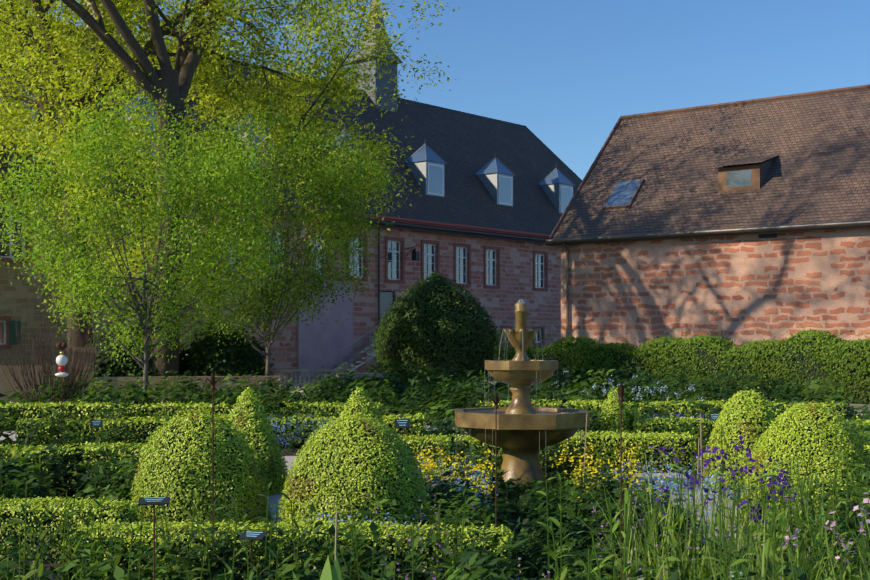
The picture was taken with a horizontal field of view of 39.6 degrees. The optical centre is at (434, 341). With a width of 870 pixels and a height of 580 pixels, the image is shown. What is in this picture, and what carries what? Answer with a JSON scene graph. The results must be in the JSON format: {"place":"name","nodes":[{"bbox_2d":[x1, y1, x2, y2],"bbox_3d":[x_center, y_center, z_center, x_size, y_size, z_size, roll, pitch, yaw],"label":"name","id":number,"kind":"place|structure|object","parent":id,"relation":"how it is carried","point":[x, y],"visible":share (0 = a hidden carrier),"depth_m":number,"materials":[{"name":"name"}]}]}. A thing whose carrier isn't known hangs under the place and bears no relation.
{"place":"outdoors","nodes":[
{"label":"outdoors","id":0,"kind":"place"},
{"bbox_2d":[55,355,68,376],"bbox_3d":[-5.493,0.351,17.785,0.195,0.330,0.200,0,0,-1],"label":"ceramic stake","id":1,"kind":"object","parent":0,"point":[61,360],"depth_m":17.73,"materials":[{"name":"ceramic"}]},
{"bbox_2d":[138,497,169,504],"bbox_3d":[-1.198,0.678,5.156,0.143,0.024,0.106,0,0,-1],"label":"label","id":2,"kind":"object","parent":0,"point":[164,501],"visible":1,"depth_m":5.14,"materials":[{"name":"metal"}]},
{"bbox_2d":[145,497,164,501],"bbox_3d":[-1.202,0.672,5.161,0.091,0.011,0.063,0,0,-1],"label":"label text","id":3,"kind":"object","parent":2,"relation":"attached to","point":[154,499],"visible":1,"depth_m":5.16},
{"bbox_2d":[0,416,825,579],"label":"bed soil","id":4,"kind":"structure","parent":0,"point":[287,453],"depth_m":12.57,"materials":[{"name":"soil"}]},
{"bbox_2d":[61,377,61,442],"bbox_3d":[-5.493,1.051,17.786,0.011,1.200,0.011,0,0,-1],"label":"ceramic stake rod","id":5,"kind":"object","parent":4,"relation":"on","point":[61,408],"visible":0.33,"depth_m":17.78,"materials":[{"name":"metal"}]},
{"bbox_2d":[0,276,129,403],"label":"bare shrub","id":6,"kind":"object","parent":4,"relation":"on","point":[72,375],"visible":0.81,"depth_m":25.12,"materials":[{"name":"brown plant"}]},
{"bbox_2d":[0,495,139,564],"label":"box hedge","id":7,"kind":"object","parent":4,"relation":"on","point":[57,503],"depth_m":9.00,"materials":[{"name":"plant"}]},
{"bbox_2d":[0,441,152,490],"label":"box hedge","id":8,"kind":"object","parent":4,"relation":"on","point":[88,446],"depth_m":13.40,"materials":[{"name":"plant"}]},
{"bbox_2d":[0,430,156,504],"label":"bed plants","id":9,"kind":"object","parent":4,"relation":"on","point":[12,483],"visible":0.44,"depth_m":11.59,"materials":[{"name":"green plant"}]},
{"bbox_2d":[238,531,266,539],"bbox_3d":[-0.959,1.018,6.360,0.147,0.035,0.113,0,0,-1],"label":"label","id":10,"kind":"object","parent":4,"relation":"on","point":[244,535],"visible":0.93,"depth_m":6.35,"materials":[{"name":"grey metal"}]},
{"bbox_2d":[0,498,552,579],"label":"bed plants","id":11,"kind":"object","parent":4,"relation":"on","point":[488,571],"visible":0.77,"depth_m":7.18,"materials":[{"name":"green plant"}]},
{"bbox_2d":[153,505,154,579],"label":"sign post","id":12,"kind":"object","parent":11,"relation":"on","point":[153,542],"visible":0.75,"depth_m":5.13,"materials":[{"name":"metal"}]},
{"bbox_2d":[0,477,489,579],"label":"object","id":13,"kind":"object","parent":11,"relation":"on","point":[40,567],"depth_m":6.74,"materials":[{"name":"plant"}]},
{"bbox_2d":[59,516,516,579],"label":"box hedge","id":14,"kind":"object","parent":4,"relation":"on","point":[498,530],"depth_m":7.95,"materials":[{"name":"plant"}]},
{"bbox_2d":[269,413,387,447],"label":"blue flowers","id":15,"kind":"object","parent":4,"relation":"on","point":[295,431],"visible":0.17,"depth_m":18.14,"materials":[{"name":"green plant"}]},
{"bbox_2d":[292,556,378,579],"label":"leaf rosette","id":16,"kind":"object","parent":4,"relation":"on","point":[328,573],"visible":1,"depth_m":5.62,"materials":[{"name":"plant"}]},
{"bbox_2d":[275,412,435,526],"bbox_3d":[-0.645,1.122,10.092,1.345,1.088,1.365,0,0,-1],"label":"topiary bush","id":17,"kind":"object","parent":4,"relation":"on","point":[419,481],"depth_m":9.69,"materials":[{"name":"plant"}]},
{"bbox_2d":[333,386,384,426],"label":"topiary bush","id":18,"kind":"object","parent":4,"relation":"on","point":[363,398],"depth_m":13.97,"materials":[{"name":"plant"}]},
{"bbox_2d":[302,503,428,528],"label":"forget me nots","id":19,"kind":"object","parent":4,"relation":"on","point":[331,519],"visible":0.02,"depth_m":9.38,"materials":[{"name":"blue plant"}]},
{"bbox_2d":[394,418,409,427],"bbox_3d":[-0.322,0.800,11.870,0.154,0.093,0.061,0,0,-1],"label":"label","id":20,"kind":"object","parent":4,"relation":"on","point":[397,424],"visible":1,"depth_m":11.87,"materials":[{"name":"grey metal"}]},
{"bbox_2d":[0,390,869,453],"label":"bed plants","id":21,"kind":"object","parent":4,"relation":"on","point":[448,426],"visible":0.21,"depth_m":18.11,"materials":[{"name":"green plant"}]},
{"bbox_2d":[419,453,497,510],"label":"forget me nots","id":22,"kind":"object","parent":4,"relation":"on","point":[474,478],"visible":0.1,"depth_m":11.42,"materials":[{"name":"blue plant"}]},
{"bbox_2d":[489,393,502,526],"bbox_3d":[0.449,1.008,8.885,0.095,1.285,0.038,0,0,18],"label":"garden stake","id":23,"kind":"object","parent":4,"relation":"on","point":[495,401],"visible":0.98,"depth_m":8.88,"materials":[{"name":"metal"}]},
{"bbox_2d":[335,413,703,558],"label":"bamboo canes","id":24,"kind":"object","parent":4,"relation":"on","point":[700,438],"visible":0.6,"depth_m":8.91,"materials":[{"name":"beige"}]},
{"bbox_2d":[462,303,579,492],"bbox_3d":[0.961,0.606,13.495,1.368,2.090,1.368,0,0,-1],"label":"fountain","id":25,"kind":"object","parent":4,"relation":"on","point":[520,448],"visible":0.67,"depth_m":13.28,"materials":[{"name":"stone"}]},
{"bbox_2d":[503,329,538,345],"bbox_3d":[0.961,-0.053,13.495,0.407,0.187,0.407,0,0,-1],"label":"fountain top bowl","id":26,"kind":"object","parent":25,"relation":"on","point":[515,338],"visible":0.85,"depth_m":13.37,"materials":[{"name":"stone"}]},
{"bbox_2d":[455,360,589,429],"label":"fountain basin rims","id":27,"kind":"object","parent":25,"relation":"on","point":[576,418],"visible":0.92,"depth_m":12.99,"materials":[{"name":"stone"}]},
{"bbox_2d":[464,299,580,475],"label":"fountain water","id":28,"kind":"structure","parent":27,"relation":"in","point":[502,411],"depth_m":13.49,"materials":[{"name":"liquid"}]},
{"bbox_2d":[373,433,707,574],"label":"bed plants","id":29,"kind":"object","parent":4,"relation":"on","point":[577,505],"visible":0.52,"depth_m":10.06,"materials":[{"name":"green plant"}]},
{"bbox_2d":[413,437,671,500],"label":"yellow flowers","id":30,"kind":"object","parent":29,"relation":"on","point":[433,464],"visible":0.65,"depth_m":11.47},
{"bbox_2d":[398,428,696,472],"bbox_3d":[1.356,1.393,15.301,3.944,0.593,0.823,0,0,-1],"label":"box hedge","id":31,"kind":"object","parent":4,"relation":"on","point":[627,434],"depth_m":15.15,"materials":[{"name":"plant"}]},
{"bbox_2d":[406,470,768,579],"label":"leafy plants","id":32,"kind":"object","parent":4,"relation":"on","point":[529,498],"visible":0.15,"depth_m":8.99,"materials":[{"name":"green plant"}]},
{"bbox_2d":[596,386,631,432],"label":"topiary bush","id":33,"kind":"object","parent":4,"relation":"on","point":[614,392],"depth_m":18.10,"materials":[{"name":"plant"}]},
{"bbox_2d":[369,479,869,579],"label":"grass blades","id":34,"kind":"object","parent":4,"relation":"on","point":[599,539],"depth_m":7.75,"materials":[{"name":"plant"}]},
{"bbox_2d":[618,383,623,579],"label":"garden stake","id":35,"kind":"object","parent":4,"relation":"on","point":[621,393],"visible":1,"depth_m":7.90,"materials":[{"name":"metal"}]},
{"bbox_2d":[637,548,678,579],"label":"leaf rosette","id":36,"kind":"object","parent":4,"relation":"on","point":[674,575],"visible":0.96,"depth_m":5.33,"materials":[{"name":"plant"}]},
{"bbox_2d":[587,454,747,526],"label":"forget me nots","id":37,"kind":"object","parent":4,"relation":"on","point":[658,478],"visible":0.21,"depth_m":11.45,"materials":[{"name":"blue plant"}]},
{"bbox_2d":[647,408,705,421],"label":"blue flowers","id":38,"kind":"object","parent":4,"relation":"on","point":[675,415],"visible":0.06,"depth_m":19.09,"materials":[{"name":"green plant"}]},
{"bbox_2d":[535,425,869,579],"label":"flowering plants","id":39,"kind":"object","parent":4,"relation":"on","point":[726,568],"depth_m":6.15,"materials":[{"name":"plant"}]},
{"bbox_2d":[565,444,869,579],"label":"grass","id":40,"kind":"structure","parent":4,"relation":"on","point":[651,534],"depth_m":7.30,"materials":[{"name":"green plant"}]},
{"bbox_2d":[649,433,802,579],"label":"irises","id":41,"kind":"object","parent":4,"relation":"on","point":[749,454],"depth_m":6.91,"materials":[{"name":"plant"}]},
{"bbox_2d":[585,470,869,579],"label":"bed plants","id":42,"kind":"object","parent":4,"relation":"on","point":[801,575],"visible":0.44,"depth_m":7.47,"materials":[{"name":"green plant"}]},
{"bbox_2d":[365,479,866,579],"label":"flowers","id":43,"kind":"object","parent":42,"relation":"on","point":[519,558],"visible":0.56,"depth_m":6.85,"materials":[{"name":"purple plant"}]},
{"bbox_2d":[700,387,781,492],"bbox_3d":[3.518,1.090,13.528,1.046,1.183,1.085,0,0,-1],"label":"topiary bush","id":44,"kind":"object","parent":4,"relation":"on","point":[722,419],"depth_m":13.30,"materials":[{"name":"plant"}]},
{"bbox_2d":[738,451,758,490],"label":"flower","id":45,"kind":"object","parent":4,"relation":"on","point":[743,456],"depth_m":12.95,"materials":[{"name":"plant"}]},
{"bbox_2d":[631,415,869,452],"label":"box hedge","id":46,"kind":"object","parent":4,"relation":"on","point":[666,422],"depth_m":18.00,"materials":[{"name":"plant"}]},
{"bbox_2d":[670,403,869,528],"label":"bed plants","id":47,"kind":"object","parent":4,"relation":"on","point":[866,427],"visible":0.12,"depth_m":15.80,"materials":[{"name":"green plant"}]},
{"bbox_2d":[735,402,869,532],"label":"topiary bush","id":48,"kind":"object","parent":4,"relation":"on","point":[855,445],"depth_m":10.34,"materials":[{"name":"plant"}]},
{"bbox_2d":[780,493,869,579],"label":"pink flowers","id":49,"kind":"object","parent":4,"relation":"on","point":[865,500],"depth_m":5.70,"materials":[{"name":"plant"}]},
{"bbox_2d":[863,445,869,462],"bbox_3d":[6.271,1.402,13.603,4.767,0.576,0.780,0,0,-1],"label":"flower","id":50,"kind":"object","parent":4,"relation":"on","point":[867,447],"depth_m":13.62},
{"bbox_2d":[0,390,862,574],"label":"gravel paths","id":51,"kind":"structure","parent":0,"point":[273,499],"depth_m":13.13,"materials":[{"name":"gravel"}]},
{"bbox_2d":[90,420,102,426],"bbox_3d":[-4.567,1.099,16.299,0.169,0.090,0.095,0,0,-1],"label":"label","id":52,"kind":"object","parent":51,"relation":"on","point":[93,423],"visible":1,"depth_m":16.29,"materials":[{"name":"grey metal"}]},
{"bbox_2d":[96,376,285,400],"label":"garden wall","id":53,"kind":"structure","parent":51,"relation":"on","point":[253,379],"depth_m":33.85,"materials":[{"name":"stone"}]},
{"bbox_2d":[127,406,271,527],"bbox_3d":[-2.019,1.100,10.237,1.264,1.120,1.269,0,0,-1],"label":"topiary bush","id":54,"kind":"object","parent":51,"relation":"on","point":[258,487],"depth_m":9.91,"materials":[{"name":"plant"}]},
{"bbox_2d":[0,0,433,375],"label":"locust tree","id":55,"kind":"object","parent":51,"relation":"on","point":[175,83],"depth_m":34.78,"materials":[{"name":"plant"}]},
{"bbox_2d":[0,0,414,165],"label":"locust tree leaves","id":56,"kind":"object","parent":55,"relation":"attached to","point":[272,89],"visible":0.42,"depth_m":40.09,"materials":[{"name":"plant"}]},
{"bbox_2d":[0,0,432,324],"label":"locust tree branches","id":57,"kind":"object","parent":55,"relation":"attached to","point":[297,126],"visible":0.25,"depth_m":39.18,"materials":[{"name":"brown plant"}]},
{"bbox_2d":[0,0,456,158],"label":"locust tree leaves","id":58,"kind":"object","parent":55,"relation":"attached to","point":[262,27],"visible":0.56,"depth_m":38.95,"materials":[{"name":"green plant"}]},
{"bbox_2d":[179,316,274,375],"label":"laurel shrub","id":59,"kind":"object","parent":51,"relation":"on","point":[232,351],"depth_m":35.83,"materials":[{"name":"plant"}]},
{"bbox_2d":[226,387,290,495],"bbox_3d":[-2.029,1.085,13.230,0.931,1.194,0.958,0,0,-1],"label":"topiary bush","id":60,"kind":"object","parent":51,"relation":"on","point":[277,459],"depth_m":13.07,"materials":[{"name":"plant"}]},
{"bbox_2d":[279,369,345,396],"bbox_3d":[-3.415,1.211,33.598,1.800,0.880,0.560,0,0,-13],"label":"fence","id":61,"kind":"object","parent":51,"relation":"on","point":[281,380],"visible":0.56,"depth_m":33.78,"materials":[{"name":"brown wood"}]},
{"bbox_2d":[336,373,392,399],"bbox_3d":[-2.021,1.266,34.147,1.500,0.770,0.900,0,0,-13],"label":"bench","id":62,"kind":"object","parent":51,"relation":"on","point":[361,375],"visible":0.38,"depth_m":33.75,"materials":[{"name":"wood"}]},
{"bbox_2d":[0,366,869,429],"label":"bed plants","id":63,"kind":"object","parent":51,"relation":"on","point":[431,398],"visible":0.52,"depth_m":25.77,"materials":[{"name":"green plant"}]},
{"bbox_2d":[312,354,762,400],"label":"bed plants","id":64,"kind":"object","parent":51,"relation":"on","point":[404,381],"visible":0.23,"depth_m":34.51,"materials":[{"name":"green plant"}]},
{"bbox_2d":[545,370,704,457],"bbox_3d":[2.568,1.028,16.794,1.968,1.247,1.949,0,0,-1],"label":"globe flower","id":65,"kind":"object","parent":51,"relation":"on","point":[635,411],"depth_m":17.06,"materials":[{"name":"plant"}]},
{"bbox_2d":[551,369,706,401],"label":"blue flowers","id":66,"kind":"object","parent":65,"relation":"attached to","point":[639,388],"visible":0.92,"depth_m":16.72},
{"bbox_2d":[709,413,719,419],"bbox_3d":[3.922,1.050,16.943,0.166,0.093,0.075,0,0,-1],"label":"label","id":67,"kind":"object","parent":51,"relation":"on","point":[712,418],"visible":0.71,"depth_m":16.94,"materials":[{"name":"grey metal"}]},
{"bbox_2d":[2,0,869,179],"label":"sky","id":68,"kind":"structure","parent":0,"point":[565,71],"materials":[{"name":"blue"}]},
{"bbox_2d":[94,373,869,578],"bbox_3d":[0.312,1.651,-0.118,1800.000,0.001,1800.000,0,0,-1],"label":"flowers","id":69,"kind":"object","parent":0,"point":[854,405],"depth_m":49.21,"materials":[{"name":"plant"}]},
{"bbox_2d":[0,347,97,402],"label":"bare shrub","id":70,"kind":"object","parent":69,"relation":"on","point":[5,385],"depth_m":32.98,"materials":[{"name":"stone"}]},
{"bbox_2d":[85,321,181,393],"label":"laurel shrub","id":71,"kind":"object","parent":69,"relation":"on","point":[118,362],"depth_m":34.63,"materials":[{"name":"plant"}]},
{"bbox_2d":[0,68,303,399],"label":"slender tree","id":72,"kind":"object","parent":69,"relation":"on","point":[226,179],"depth_m":29.16,"materials":[{"name":"plant"}]},
{"bbox_2d":[0,400,382,429],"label":"box hedge","id":73,"kind":"object","parent":69,"relation":"on","point":[323,405],"depth_m":22.85,"materials":[{"name":"plant"}]},
{"bbox_2d":[205,371,220,544],"bbox_3d":[-1.444,0.918,7.853,0.095,1.465,0.038,0,0,18],"label":"garden stake","id":74,"kind":"object","parent":69,"relation":"on","point":[212,381],"visible":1,"depth_m":7.85,"materials":[{"name":"metal"}]},
{"bbox_2d":[15,413,425,448],"bbox_3d":[-3.252,1.402,18.845,6.272,0.595,1.382,0,0,-1],"label":"box hedge","id":75,"kind":"object","parent":69,"relation":"on","point":[143,421],"depth_m":18.43,"materials":[{"name":"plant"}]},
{"bbox_2d":[0,0,459,346],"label":"locust tree","id":76,"kind":"object","parent":69,"relation":"on","point":[149,43],"depth_m":38.56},
{"bbox_2d":[116,96,406,375],"bbox_3d":[-5.096,-2.706,34.741,8.612,8.726,6.361,0,0,-1],"label":"bushy tree","id":77,"kind":"object","parent":69,"relation":"on","point":[323,192],"depth_m":34.33,"materials":[{"name":"plant"}]},
{"bbox_2d":[0,180,545,370],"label":"gutter pipe","id":78,"kind":"object","parent":69,"relation":"on","point":[450,230],"visible":0.31,"depth_m":59.63,"materials":[{"name":"brown"}]},
{"bbox_2d":[0,199,560,377],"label":"front wall","id":79,"kind":"structure","parent":69,"relation":"on","point":[516,277],"depth_m":61.98,"materials":[{"name":"stone"}]},
{"bbox_2d":[0,189,103,365],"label":"yellow wall","id":80,"kind":"structure","parent":79,"relation":"attached to","point":[22,292],"depth_m":45.67,"materials":[{"name":"paint"}]},
{"bbox_2d":[0,207,542,342],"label":"window glass","id":81,"kind":"object","parent":79,"relation":"attached to","point":[431,260],"depth_m":60.87,"materials":[{"name":"grey"}]},
{"bbox_2d":[0,205,543,344],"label":"window frames","id":82,"kind":"structure","parent":79,"relation":"attached to","point":[361,258],"depth_m":61.14,"materials":[{"name":"white"}]},
{"bbox_2d":[0,200,547,347],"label":"window surrounds","id":83,"kind":"object","parent":79,"relation":"attached to","point":[387,238],"visible":0.4,"depth_m":61.17,"materials":[{"name":"red stone"}]},
{"bbox_2d":[10,320,20,344],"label":"green shutters","id":84,"kind":"object","parent":83,"relation":"attached to","point":[13,336],"visible":0.79,"depth_m":45.05,"materials":[{"name":"green"}]},
{"bbox_2d":[380,292,392,332],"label":"landing door","id":85,"kind":"structure","parent":79,"relation":"attached to","point":[386,299],"depth_m":60.34,"materials":[{"name":"grey glass"}]},
{"bbox_2d":[405,246,419,260],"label":"wall lantern","id":86,"kind":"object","parent":79,"relation":"attached to","point":[415,255],"depth_m":60.70,"materials":[{"name":"grey metal"}]},
{"bbox_2d":[297,280,352,377],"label":"plaster wall","id":87,"kind":"structure","parent":69,"relation":"on","point":[319,346],"depth_m":56.99,"materials":[{"name":"paint"}]},
{"bbox_2d":[323,327,377,377],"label":"steel stair","id":88,"kind":"object","parent":69,"relation":"on","point":[358,354],"visible":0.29,"depth_m":57.12,"materials":[{"name":"grey"}]},
{"bbox_2d":[370,271,500,382],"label":"yew cone","id":89,"kind":"object","parent":69,"relation":"on","point":[490,332],"depth_m":42.40,"materials":[{"name":"plant"}]},
{"bbox_2d":[477,398,845,426],"bbox_3d":[4.416,1.397,23.769,7.176,0.639,0.985,0,0,-1],"label":"box hedge","id":90,"kind":"object","parent":69,"relation":"on","point":[583,405],"depth_m":23.54,"materials":[{"name":"plant"}]},
{"bbox_2d":[491,321,869,403],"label":"tall hedge","id":91,"kind":"object","parent":69,"relation":"on","point":[753,346],"depth_m":34.33,"materials":[{"name":"plant"}]},
{"bbox_2d":[561,228,869,348],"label":"barn walls","id":92,"kind":"structure","parent":69,"relation":"on","point":[737,288],"depth_m":40.46,"materials":[{"name":"brick"}]},
{"bbox_2d":[545,220,869,336],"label":"rain gutter","id":93,"kind":"object","parent":92,"relation":"attached to","point":[808,227],"visible":0.85,"depth_m":40.50,"materials":[{"name":"metal"}]},
{"bbox_2d":[552,89,869,238],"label":"barn roof","id":94,"kind":"structure","parent":92,"relation":"on","point":[819,168],"depth_m":42.61,"materials":[{"name":"tile"}]},
{"bbox_2d":[602,179,643,209],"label":"skylight frame","id":95,"kind":"object","parent":94,"relation":"in","point":[629,204],"visible":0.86,"depth_m":43.91,"materials":[{"name":"metal"}]},
{"bbox_2d":[605,180,640,205],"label":"skylight","id":96,"kind":"object","parent":95,"relation":"in","point":[622,193],"visible":1,"depth_m":44.14},
{"bbox_2d":[548,84,869,238],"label":"roof trim","id":97,"kind":"structure","parent":94,"relation":"attached to","point":[798,95],"depth_m":45.43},
{"bbox_2d":[718,164,760,192],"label":"dormer front","id":98,"kind":"object","parent":94,"relation":"on","point":[755,177],"visible":0.71,"depth_m":41.23,"materials":[{"name":"paint"}]},
{"bbox_2d":[726,170,750,187],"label":"dormer window","id":99,"kind":"structure","parent":98,"relation":"in","point":[740,178],"depth_m":41.27,"materials":[{"name":"glass"}]},
{"bbox_2d":[713,155,777,166],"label":"dormer roof","id":100,"kind":"structure","parent":98,"relation":"on","point":[745,160],"depth_m":41.70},
{"bbox_2d":[720,159,772,187],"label":"barn dormer cheeks","id":101,"kind":"object","parent":94,"relation":"on","point":[765,167],"visible":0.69,"depth_m":41.13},
{"bbox_2d":[419,449,664,517],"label":"flowers","id":102,"kind":"object","parent":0,"point":[485,475],"depth_m":11.58,"materials":[{"name":"plant"}]},
{"bbox_2d":[759,233,776,237],"bbox_3d":[10.872,-3.499,39.447,0.508,0.200,0.419,0,0,-1],"label":"wall vent","id":103,"kind":"object","parent":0,"point":[773,235],"visible":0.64,"depth_m":39.41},
{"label":"wall ends","id":104,"kind":"object","parent":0,"visible":0},
{"bbox_2d":[0,173,549,237],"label":"cornice","id":105,"kind":"structure","parent":104,"relation":"on","point":[431,223],"depth_m":62.08,"materials":[{"name":"stone"}]},
{"bbox_2d":[0,10,581,243],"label":"roof","id":106,"kind":"structure","parent":105,"relation":"on","point":[465,147],"depth_m":68.11,"materials":[{"name":"tile"}]},
{"bbox_2d":[84,0,130,52],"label":"chimney","id":107,"kind":"object","parent":106,"relation":"on","point":[106,23],"depth_m":55.18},
{"bbox_2d":[0,69,574,212],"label":"dormers","id":108,"kind":"object","parent":106,"relation":"on","point":[489,181],"visible":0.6,"depth_m":69.12,"materials":[{"name":"paint"}]},
{"bbox_2d":[0,68,574,210],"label":"dormer glass","id":109,"kind":"object","parent":108,"relation":"on","point":[435,179],"visible":0.29,"depth_m":65.41,"materials":[{"name":"glass"}]},
{"bbox_2d":[4,95,572,212],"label":"dormer windows","id":110,"kind":"structure","parent":108,"relation":"attached to","point":[499,176],"depth_m":69.18,"materials":[{"name":"paint"}]},
{"bbox_2d":[353,57,396,111],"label":"bell tower","id":111,"kind":"structure","parent":106,"relation":"on","point":[384,80],"depth_m":68.25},
{"bbox_2d":[348,0,402,63],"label":"spire","id":112,"kind":"structure","parent":106,"relation":"on","point":[387,57],"depth_m":68.59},
{"bbox_3d":[-5.493,0.161,17.785,0.057,0.060,0.060,0,0,-1],"label":"gold stake part","id":113,"kind":"object","parent":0,"visible":0},
{"bbox_2d":[56,342,66,350],"bbox_3d":[-5.493,0.078,17.785,0.156,0.145,0.090,0,0,-1],"label":"finial","id":114,"kind":"object","parent":113,"relation":"on","point":[61,346],"visible":1,"depth_m":17.76,"materials":[{"name":"ceramic"}]}
]}

